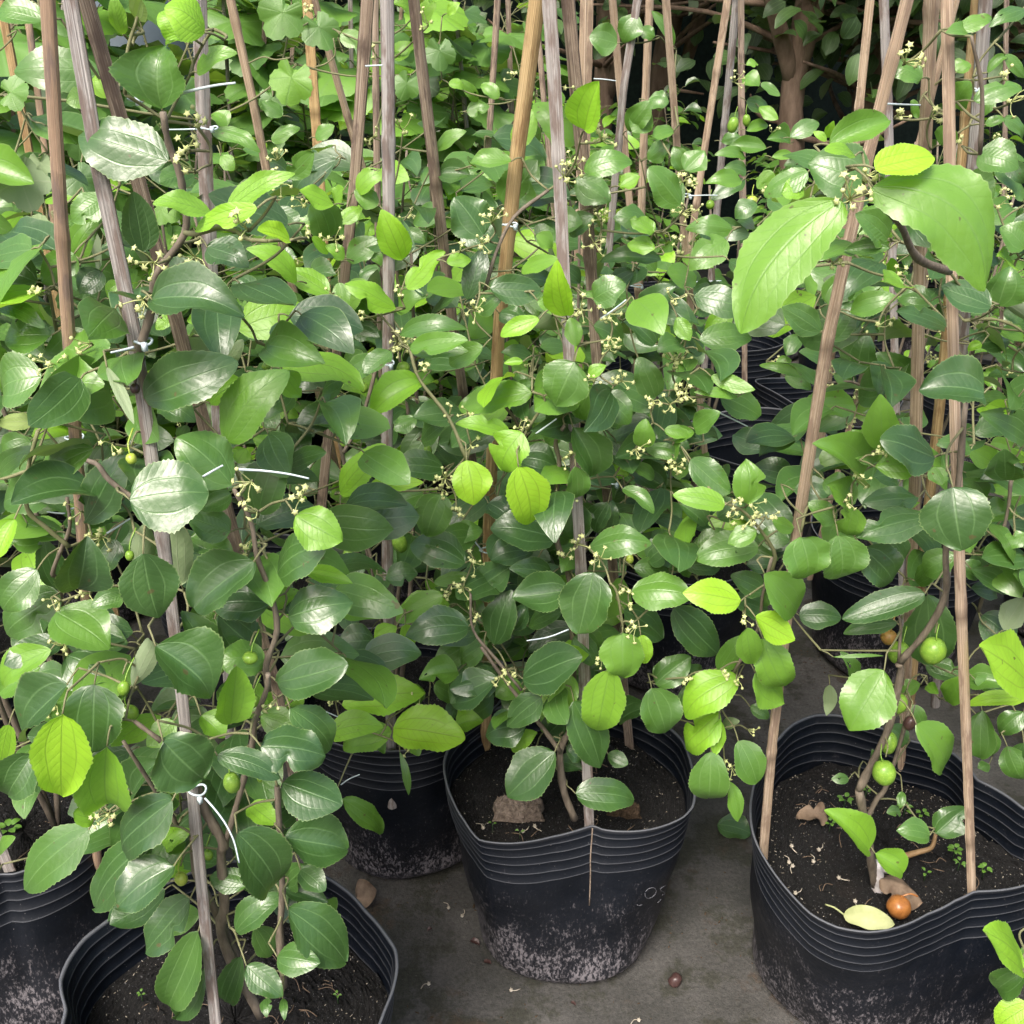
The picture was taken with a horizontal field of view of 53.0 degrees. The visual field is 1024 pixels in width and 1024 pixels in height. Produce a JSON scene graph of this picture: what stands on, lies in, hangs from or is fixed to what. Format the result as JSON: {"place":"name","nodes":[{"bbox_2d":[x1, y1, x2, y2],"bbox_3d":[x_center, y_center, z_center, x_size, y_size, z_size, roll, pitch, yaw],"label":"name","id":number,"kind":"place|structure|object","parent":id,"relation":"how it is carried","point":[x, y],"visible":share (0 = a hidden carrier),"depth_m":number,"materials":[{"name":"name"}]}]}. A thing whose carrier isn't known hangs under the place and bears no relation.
{"place":"outdoors","nodes":[
{"label":"outdoors","id":0,"kind":"place"},
{"bbox_2d":[158,422,195,459],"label":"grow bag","id":1,"kind":"object","parent":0,"point":[191,429],"visible":0.01,"depth_m":2.38,"materials":[{"name":"black plastic"}]},
{"bbox_2d":[28,0,312,427],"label":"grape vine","id":2,"kind":"object","parent":1,"relation":"in","point":[251,25],"visible":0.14,"depth_m":2.08,"materials":[{"name":"green plant"}]},
{"bbox_2d":[317,343,375,350],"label":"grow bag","id":3,"kind":"object","parent":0,"point":[367,347],"visible":0.02,"depth_m":3.04,"materials":[{"name":"black plastic"}]},
{"bbox_2d":[208,0,416,277],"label":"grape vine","id":4,"kind":"object","parent":3,"relation":"in","point":[341,56],"visible":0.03,"depth_m":2.58,"materials":[{"name":"green plant"}]},
{"bbox_2d":[443,366,490,383],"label":"grow bag","id":5,"kind":"object","parent":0,"point":[448,374],"visible":0.04,"depth_m":2.68,"materials":[{"name":"black plastic"}]},
{"bbox_2d":[369,62,525,335],"bbox_3d":[-0.135,-0.747,2.646,0.533,0.841,0.547,-3,27,-6],"label":"jujube plant","id":6,"kind":"object","parent":5,"relation":"on","point":[479,142],"depth_m":2.47,"materials":[{"name":"green plant"}]},
{"bbox_2d":[0,260,1023,1023],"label":"ground","id":7,"kind":"structure","parent":0,"point":[722,980],"depth_m":1.42,"materials":[{"name":"concrete"}]},
{"bbox_2d":[0,606,62,739],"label":"grow bag","id":8,"kind":"object","parent":7,"relation":"on","point":[5,641],"visible":0.07,"depth_m":1.64,"materials":[{"name":"black plastic"}]},
{"bbox_2d":[0,193,97,626],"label":"jujube plant","id":9,"kind":"object","parent":8,"relation":"on","point":[5,319],"visible":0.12,"depth_m":1.43,"materials":[{"name":"green plant"}]},
{"bbox_2d":[0,0,455,315],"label":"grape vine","id":10,"kind":"object","parent":8,"relation":"on","point":[289,86],"visible":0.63,"depth_m":1.20,"materials":[{"name":"green plant"}]},
{"bbox_2d":[25,24,53,223],"bbox_3d":[-0.697,-0.486,1.548,0.103,1.431,0.008,0,27,0],"label":"bamboo stake","id":11,"kind":"object","parent":7,"relation":"on","point":[32,47],"visible":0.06,"depth_m":1.49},
{"bbox_2d":[0,738,123,1023],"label":"grow bag","id":12,"kind":"object","parent":7,"relation":"on","point":[42,934],"visible":0.21,"depth_m":1.21,"materials":[{"name":"black plastic"}]},
{"bbox_2d":[39,0,101,869],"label":"bamboo stake","id":13,"kind":"object","parent":12,"relation":"in","point":[48,18],"visible":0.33,"depth_m":0.69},
{"bbox_2d":[0,0,206,834],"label":"jujube plant","id":14,"kind":"object","parent":12,"relation":"on","point":[32,599],"visible":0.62,"depth_m":0.86,"materials":[{"name":"green plant"}]},
{"bbox_2d":[45,511,154,620],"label":"grow bag","id":15,"kind":"object","parent":7,"relation":"on","point":[126,613],"visible":0.01,"depth_m":2.02,"materials":[{"name":"black plastic"}]},
{"bbox_2d":[0,0,189,515],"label":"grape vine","id":16,"kind":"object","parent":15,"relation":"in","point":[20,43],"visible":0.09,"depth_m":1.65,"materials":[{"name":"green plant"}]},
{"bbox_2d":[95,0,224,267],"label":"plant","id":17,"kind":"object","parent":7,"relation":"on","point":[152,30],"depth_m":2.38,"materials":[{"name":"green plant"}]},
{"bbox_2d":[193,0,233,739],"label":"bamboo stake","id":18,"kind":"object","parent":7,"relation":"on","point":[203,109],"visible":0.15,"depth_m":1.03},
{"bbox_2d":[59,859,398,1023],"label":"grow bag","id":19,"kind":"object","parent":7,"relation":"on","point":[108,972],"visible":0.48,"depth_m":1.09,"materials":[{"name":"black plastic"}]},
{"bbox_2d":[62,0,221,1023],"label":"bamboo stake","id":20,"kind":"object","parent":19,"relation":"in","point":[90,118],"visible":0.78,"depth_m":0.70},
{"bbox_2d":[79,0,297,820],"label":"bamboo stake","id":21,"kind":"object","parent":19,"relation":"in","point":[97,39],"visible":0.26,"depth_m":0.73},
{"bbox_2d":[0,0,420,1020],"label":"jujube plant","id":22,"kind":"object","parent":19,"relation":"in","point":[146,782],"visible":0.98,"depth_m":0.78,"materials":[{"name":"green plant"}]},
{"bbox_2d":[160,533,333,740],"bbox_3d":[-0.450,0.227,1.799,0.304,0.270,0.304,0,27,0],"label":"grow bag","id":23,"kind":"object","parent":7,"relation":"on","point":[273,547],"visible":0.06,"depth_m":1.73,"materials":[{"name":"black plastic"}]},
{"bbox_2d":[0,0,119,615],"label":"bamboo stake","id":24,"kind":"object","parent":23,"relation":"in","point":[5,27],"visible":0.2,"depth_m":1.19,"materials":[{"name":"brown wood"}]},
{"bbox_2d":[0,3,401,618],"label":"jujube plant","id":25,"kind":"object","parent":23,"relation":"in","point":[322,219],"visible":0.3,"depth_m":1.11,"materials":[{"name":"green plant"}]},
{"bbox_2d":[226,0,358,552],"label":"bamboo stake","id":26,"kind":"object","parent":23,"relation":"in","point":[235,22],"visible":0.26,"depth_m":1.21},
{"bbox_2d":[187,449,317,533],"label":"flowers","id":27,"kind":"object","parent":7,"relation":"on","point":[310,499],"visible":0.02,"depth_m":2.08,"materials":[{"name":"green plant"}]},
{"bbox_2d":[127,110,369,458],"bbox_3d":[-0.532,-0.370,1.998,0.506,0.757,0.519,3,27,5],"label":"jujube plant","id":28,"kind":"object","parent":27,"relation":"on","point":[171,229],"visible":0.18,"depth_m":1.87,"materials":[{"name":"green plant"}]},
{"bbox_2d":[302,0,340,504],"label":"bamboo stake","id":29,"kind":"object","parent":7,"relation":"on","point":[314,105],"visible":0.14,"depth_m":1.59,"materials":[{"name":"brown wood"}]},
{"bbox_2d":[297,390,347,445],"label":"grow bag","id":30,"kind":"object","parent":7,"relation":"on","point":[303,396],"visible":0.02,"depth_m":2.55,"materials":[{"name":"black plastic"}]},
{"bbox_2d":[212,58,399,347],"bbox_3d":[-0.514,-0.679,2.542,0.634,0.815,0.526,-9,28,-17],"label":"jujube plant","id":31,"kind":"object","parent":30,"relation":"on","point":[342,126],"visible":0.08,"depth_m":2.33,"materials":[{"name":"green plant"}]},
{"bbox_2d":[305,390,419,504],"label":"grow bag","id":32,"kind":"object","parent":7,"relation":"on","point":[318,439],"visible":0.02,"depth_m":2.48,"materials":[{"name":"black plastic"}]},
{"bbox_2d":[190,0,480,405],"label":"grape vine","id":33,"kind":"object","parent":32,"relation":"in","point":[330,107],"visible":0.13,"depth_m":2.04,"materials":[{"name":"green plant"}]},
{"bbox_2d":[303,624,504,878],"bbox_3d":[-0.154,0.364,1.524,0.301,0.275,0.300,0,27,0],"label":"grow bag","id":34,"kind":"object","parent":7,"relation":"on","point":[418,836],"visible":0.22,"depth_m":1.42,"materials":[{"name":"black plastic"}]},
{"bbox_2d":[316,0,373,508],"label":"bamboo stake","id":35,"kind":"object","parent":34,"relation":"in","point":[364,45],"visible":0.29,"depth_m":1.11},
{"bbox_2d":[149,0,569,834],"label":"jujube plant","id":36,"kind":"object","parent":34,"relation":"in","point":[419,726],"visible":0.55,"depth_m":1.22,"materials":[{"name":"green plant"}]},
{"bbox_2d":[380,0,396,809],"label":"bamboo stake","id":37,"kind":"object","parent":34,"relation":"in","point":[388,142],"visible":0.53,"depth_m":1.05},
{"bbox_2d":[408,0,482,558],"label":"bamboo stake","id":38,"kind":"object","parent":34,"relation":"in","point":[436,188],"visible":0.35,"depth_m":1.13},
{"bbox_2d":[359,438,483,599],"bbox_3d":[-0.200,0.023,2.200,0.300,0.270,0.300,0,27,0],"label":"grow bag","id":39,"kind":"object","parent":7,"relation":"on","point":[404,587],"visible":0.02,"depth_m":2.13,"materials":[{"name":"black plastic"}]},
{"bbox_2d":[312,0,451,483],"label":"bamboo stake","id":40,"kind":"object","parent":39,"relation":"in","point":[347,116],"visible":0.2,"depth_m":1.61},
{"bbox_2d":[301,148,536,488],"bbox_3d":[-0.178,-0.356,2.019,0.460,0.713,0.555,-6,28,-12],"label":"jujube plant","id":41,"kind":"object","parent":39,"relation":"on","point":[411,162],"visible":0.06,"depth_m":1.88,"materials":[{"name":"green plant"}]},
{"bbox_2d":[298,0,561,85],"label":"nursery tree","id":42,"kind":"object","parent":7,"relation":"on","point":[485,4],"visible":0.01,"depth_m":4.06,"materials":[{"name":"green plant"}]},
{"bbox_2d":[434,365,489,403],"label":"grow bag","id":43,"kind":"object","parent":7,"relation":"on","point":[469,389],"depth_m":2.67,"materials":[{"name":"black plastic"}]},
{"bbox_2d":[368,0,606,403],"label":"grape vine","id":44,"kind":"object","parent":43,"relation":"on","point":[480,49],"visible":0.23,"depth_m":2.19,"materials":[{"name":"green plant"}]},
{"bbox_2d":[43,0,1023,263],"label":"shade net fence","id":45,"kind":"object","parent":7,"relation":"on","point":[907,132],"visible":0.03,"depth_m":4.58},
{"bbox_2d":[461,531,621,663],"bbox_3d":[0.050,0.195,1.861,0.299,0.270,0.299,0,27,0],"label":"grow bag","id":46,"kind":"object","parent":7,"relation":"on","point":[589,556],"visible":0.03,"depth_m":1.88,"materials":[{"name":"black plastic"}]},
{"bbox_2d":[368,190,748,583],"bbox_3d":[0.057,-0.166,1.645,0.574,0.673,0.484,0,27,0],"label":"jujube plant","id":47,"kind":"object","parent":46,"relation":"on","point":[650,353],"visible":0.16,"depth_m":1.54,"materials":[{"name":"green plant"}]},
{"bbox_2d":[372,0,382,566],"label":"bamboo stake","id":48,"kind":"object","parent":47,"relation":"in","point":[376,98],"visible":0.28,"depth_m":1.40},
{"bbox_2d":[585,0,641,551],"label":"bamboo stake","id":49,"kind":"object","parent":46,"relation":"on","point":[630,45],"visible":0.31,"depth_m":1.42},
{"bbox_2d":[505,402,599,502],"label":"grow bag","id":50,"kind":"object","parent":7,"relation":"on","point":[582,425],"depth_m":2.44,"materials":[{"name":"black plastic"}]},
{"bbox_2d":[472,0,500,389],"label":"bamboo stake","id":51,"kind":"object","parent":50,"relation":"in","point":[494,49],"visible":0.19,"depth_m":2.01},
{"bbox_2d":[451,120,633,433],"bbox_3d":[0.089,-0.476,2.235,0.463,0.731,0.476,6,28,12],"label":"jujube plant","id":52,"kind":"object","parent":50,"relation":"on","point":[533,334],"visible":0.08,"depth_m":2.11,"materials":[{"name":"green plant"}]},
{"bbox_2d":[609,0,635,291],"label":"bamboo stake","id":53,"kind":"object","parent":52,"relation":"in","point":[616,53],"visible":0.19,"depth_m":1.85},
{"bbox_2d":[538,39,554,219],"bbox_3d":[0.069,-0.667,1.905,0.161,1.431,0.010,0,27,0],"label":"bamboo stake","id":54,"kind":"object","parent":50,"relation":"in","point":[543,99],"visible":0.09,"depth_m":1.85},
{"bbox_2d":[443,705,695,983],"bbox_3d":[0.071,0.441,1.379,0.320,0.270,0.283,0,27,0],"label":"grow bag","id":55,"kind":"object","parent":7,"relation":"on","point":[561,897],"visible":0.79,"depth_m":1.28,"materials":[{"name":"black plastic"}]},
{"bbox_2d":[480,0,542,750],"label":"bamboo stake","id":56,"kind":"object","parent":55,"relation":"in","point":[530,51],"visible":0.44,"depth_m":0.98,"materials":[{"name":"brown wood"}]},
{"bbox_2d":[492,795,544,823],"bbox_3d":[0.008,0.373,1.296,0.066,0.028,0.041,0,27,0],"label":"soil clod","id":57,"kind":"object","parent":55,"relation":"on","point":[506,808],"visible":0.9,"depth_m":1.28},
{"bbox_2d":[542,0,593,826],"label":"bamboo stake","id":58,"kind":"object","parent":55,"relation":"in","point":[549,11],"visible":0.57,"depth_m":0.94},
{"bbox_2d":[334,81,805,821],"bbox_3d":[0.080,-0.040,1.131,0.528,0.822,0.477,12,29,22],"label":"jujube plant","id":59,"kind":"object","parent":55,"relation":"in","point":[616,435],"visible":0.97,"depth_m":1.03,"materials":[{"name":"green plant"}]},
{"bbox_2d":[561,0,633,749],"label":"bamboo stake","id":60,"kind":"object","parent":55,"relation":"in","point":[574,68],"visible":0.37,"depth_m":1.03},
{"bbox_2d":[566,0,587,485],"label":"bamboo stake","id":61,"kind":"object","parent":7,"relation":"on","point":[583,31],"visible":0.12,"depth_m":1.73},
{"bbox_2d":[579,0,592,427],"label":"bamboo stake","id":62,"kind":"object","parent":7,"relation":"on","point":[589,62],"visible":0.1,"depth_m":1.78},
{"bbox_2d":[603,350,631,372],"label":"grow bag","id":63,"kind":"object","parent":7,"relation":"on","point":[626,364],"visible":0.07,"depth_m":2.81,"materials":[{"name":"black plastic"}]},
{"bbox_2d":[527,130,682,340],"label":"jujube plant","id":64,"kind":"object","parent":63,"relation":"on","point":[634,140],"visible":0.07,"depth_m":2.67,"materials":[{"name":"green plant"}]},
{"bbox_2d":[471,0,771,309],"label":"nursery tree","id":65,"kind":"object","parent":7,"relation":"on","point":[604,68],"visible":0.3,"depth_m":3.71,"materials":[{"name":"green plant"}]},
{"bbox_2d":[620,0,721,245],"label":"nursery tree","id":66,"kind":"object","parent":7,"relation":"on","point":[659,73],"visible":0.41,"depth_m":3.89,"materials":[{"name":"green plant"}]},
{"bbox_2d":[595,522,758,695],"bbox_3d":[0.300,0.172,1.906,0.303,0.270,0.303,0,27,0],"label":"grow bag","id":67,"kind":"object","parent":7,"relation":"on","point":[728,626],"visible":0.12,"depth_m":1.81,"materials":[{"name":"black plastic"}]},
{"bbox_2d":[633,0,653,483],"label":"bamboo stake","id":68,"kind":"object","parent":67,"relation":"in","point":[649,7],"visible":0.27,"depth_m":1.59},
{"bbox_2d":[439,2,882,577],"bbox_3d":[0.215,-0.266,1.568,0.583,0.920,0.794,17,32,30],"label":"jujube plant","id":69,"kind":"object","parent":67,"relation":"in","point":[713,332],"visible":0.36,"depth_m":1.36,"materials":[{"name":"green plant"}]},
{"bbox_2d":[662,0,707,453],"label":"bamboo stake","id":70,"kind":"object","parent":67,"relation":"in","point":[666,7],"visible":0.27,"depth_m":1.35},
{"bbox_2d":[701,0,737,400],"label":"bamboo stake","id":71,"kind":"object","parent":7,"relation":"on","point":[728,80],"visible":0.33,"depth_m":2.11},
{"bbox_2d":[674,316,790,420],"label":"grow bag","id":72,"kind":"object","parent":7,"relation":"on","point":[761,350],"visible":0.15,"depth_m":2.74,"materials":[{"name":"black plastic"}]},
{"bbox_2d":[717,813,750,838],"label":"fallen leaf","id":73,"kind":"object","parent":7,"relation":"on","point":[729,825],"visible":0.91,"depth_m":1.57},
{"bbox_2d":[673,407,826,581],"bbox_3d":[0.500,-0.025,2.232,0.335,0.325,0.335,0,27,0],"label":"grow bag","id":74,"kind":"object","parent":7,"relation":"on","point":[722,450],"visible":0.09,"depth_m":2.32,"materials":[{"name":"black plastic"}]},
{"bbox_2d":[688,0,731,253],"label":"bamboo stake","id":75,"kind":"object","parent":74,"relation":"in","point":[716,72],"visible":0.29,"depth_m":2.02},
{"bbox_2d":[738,0,746,381],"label":"bamboo stake","id":76,"kind":"object","parent":74,"relation":"in","point":[741,102],"visible":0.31,"depth_m":2.04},
{"bbox_2d":[810,0,874,521],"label":"bamboo stake","id":77,"kind":"object","parent":74,"relation":"in","point":[864,52],"visible":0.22,"depth_m":1.62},
{"bbox_2d":[515,0,1013,170],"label":"nursery tree","id":78,"kind":"object","parent":7,"relation":"on","point":[793,52],"visible":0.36,"depth_m":3.26,"materials":[{"name":"green plant"}]},
{"bbox_2d":[730,279,804,358],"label":"grow bag","id":79,"kind":"object","parent":7,"relation":"on","point":[795,355],"visible":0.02,"depth_m":3.54,"materials":[{"name":"black plastic"}]},
{"bbox_2d":[746,153,820,230],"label":"jujube plant","id":80,"kind":"object","parent":79,"relation":"on","point":[760,161],"visible":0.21,"depth_m":3.33,"materials":[{"name":"green plant"}]},
{"bbox_2d":[755,372,903,497],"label":"grow bag","id":81,"kind":"object","parent":7,"relation":"on","point":[780,392],"visible":0.12,"depth_m":2.53,"materials":[{"name":"black plastic"}]},
{"bbox_2d":[705,58,1023,357],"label":"jujube plant","id":82,"kind":"object","parent":81,"relation":"in","point":[728,180],"visible":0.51,"depth_m":1.61,"materials":[{"name":"green plant"}]},
{"bbox_2d":[651,0,1023,309],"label":"nursery tree","id":83,"kind":"object","parent":7,"relation":"on","point":[764,59],"visible":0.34,"depth_m":3.40,"materials":[{"name":"green plant"}]},
{"bbox_2d":[749,713,1023,1023],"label":"grow bag","id":84,"kind":"object","parent":7,"relation":"on","point":[933,958],"visible":0.7,"depth_m":1.22,"materials":[{"name":"black plastic"}]},
{"bbox_2d":[759,0,913,859],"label":"bamboo stake","id":85,"kind":"object","parent":84,"relation":"in","point":[891,63],"visible":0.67,"depth_m":0.93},
{"bbox_2d":[825,904,894,929],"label":"fallen leaf","id":86,"kind":"object","parent":84,"relation":"on","point":[868,917],"visible":0.99,"depth_m":1.15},
{"bbox_2d":[708,13,1023,893],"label":"jujube plant","id":87,"kind":"object","parent":84,"relation":"in","point":[918,197],"visible":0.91,"depth_m":0.93,"materials":[{"name":"green plant"}]},
{"bbox_2d":[879,876,922,910],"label":"dry leaf","id":88,"kind":"object","parent":84,"relation":"on","point":[893,885],"visible":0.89,"depth_m":1.19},
{"bbox_2d":[886,893,917,919],"bbox_3d":[0.441,0.448,1.167,0.030,0.030,0.027,16,31,29],"label":"fallen fruit","id":89,"kind":"object","parent":84,"relation":"on","point":[898,906],"visible":1,"depth_m":1.16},
{"bbox_2d":[898,0,939,771],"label":"bamboo stake","id":90,"kind":"object","parent":84,"relation":"in","point":[930,11],"visible":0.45,"depth_m":1.00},
{"bbox_2d":[940,0,975,893],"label":"bamboo stake","id":91,"kind":"object","parent":84,"relation":"in","point":[948,76],"visible":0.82,"depth_m":0.93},
{"bbox_2d":[931,0,992,707],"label":"bamboo stake","id":92,"kind":"object","parent":84,"relation":"in","point":[982,38],"visible":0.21,"depth_m":1.06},
{"bbox_2d":[811,496,996,684],"bbox_3d":[0.720,0.154,1.942,0.335,0.270,0.335,0,27,0],"label":"grow bag","id":93,"kind":"object","parent":7,"relation":"on","point":[842,595],"visible":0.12,"depth_m":1.86,"materials":[{"name":"black plastic"}]},
{"bbox_2d":[807,0,959,579],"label":"bamboo stake","id":94,"kind":"object","parent":93,"relation":"in","point":[937,75],"visible":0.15,"depth_m":1.45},
{"bbox_2d":[759,187,1023,509],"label":"jujube plant","id":95,"kind":"object","parent":93,"relation":"in","point":[861,348],"visible":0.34,"depth_m":1.50,"materials":[{"name":"green plant"}]},
{"bbox_2d":[879,0,905,626],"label":"bamboo stake","id":96,"kind":"object","parent":95,"relation":"in","point":[885,42],"visible":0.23,"depth_m":1.36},
{"bbox_2d":[794,0,1023,345],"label":"nursery tree","id":97,"kind":"object","parent":7,"relation":"on","point":[850,29],"visible":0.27,"depth_m":3.05,"materials":[{"name":"green plant"}]},
{"bbox_2d":[910,0,978,715],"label":"bamboo stake","id":98,"kind":"object","parent":7,"relation":"on","point":[938,419],"visible":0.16,"depth_m":1.21,"materials":[{"name":"brown wood"}]},
{"bbox_2d":[922,358,1012,473],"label":"grow bag","id":99,"kind":"object","parent":7,"relation":"on","point":[928,406],"visible":0.06,"depth_m":2.62,"materials":[{"name":"black plastic"}]},
{"bbox_2d":[904,183,1023,389],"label":"jujube plant","id":100,"kind":"object","parent":99,"relation":"on","point":[930,364],"visible":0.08,"depth_m":2.54,"materials":[{"name":"green plant"}]},
{"bbox_2d":[996,0,1008,436],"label":"bamboo stake","id":101,"kind":"object","parent":7,"relation":"on","point":[1005,68],"visible":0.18,"depth_m":1.80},
{"bbox_2d":[627,275,676,350],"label":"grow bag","id":102,"kind":"object","parent":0,"point":[651,282],"visible":0.07,"depth_m":3.50,"materials":[{"name":"black plastic"}]},
{"bbox_2d":[595,77,714,281],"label":"jujube plant","id":103,"kind":"object","parent":102,"relation":"on","point":[694,107],"visible":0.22,"depth_m":3.40,"materials":[{"name":"green plant"}]},
{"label":"grow bag","id":104,"kind":"object","parent":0,"visible":0},
{"bbox_2d":[922,6,1023,778],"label":"jujube plant","id":105,"kind":"object","parent":104,"relation":"in","point":[999,680],"visible":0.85,"depth_m":1.00,"materials":[{"name":"green plant"}]},
{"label":"grow bag","id":106,"kind":"object","parent":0,"visible":0},
{"bbox_2d":[983,920,1023,1023],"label":"jujube plant","id":107,"kind":"object","parent":106,"relation":"in","point":[1008,982],"visible":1,"depth_m":0.88,"materials":[{"name":"green plant"}]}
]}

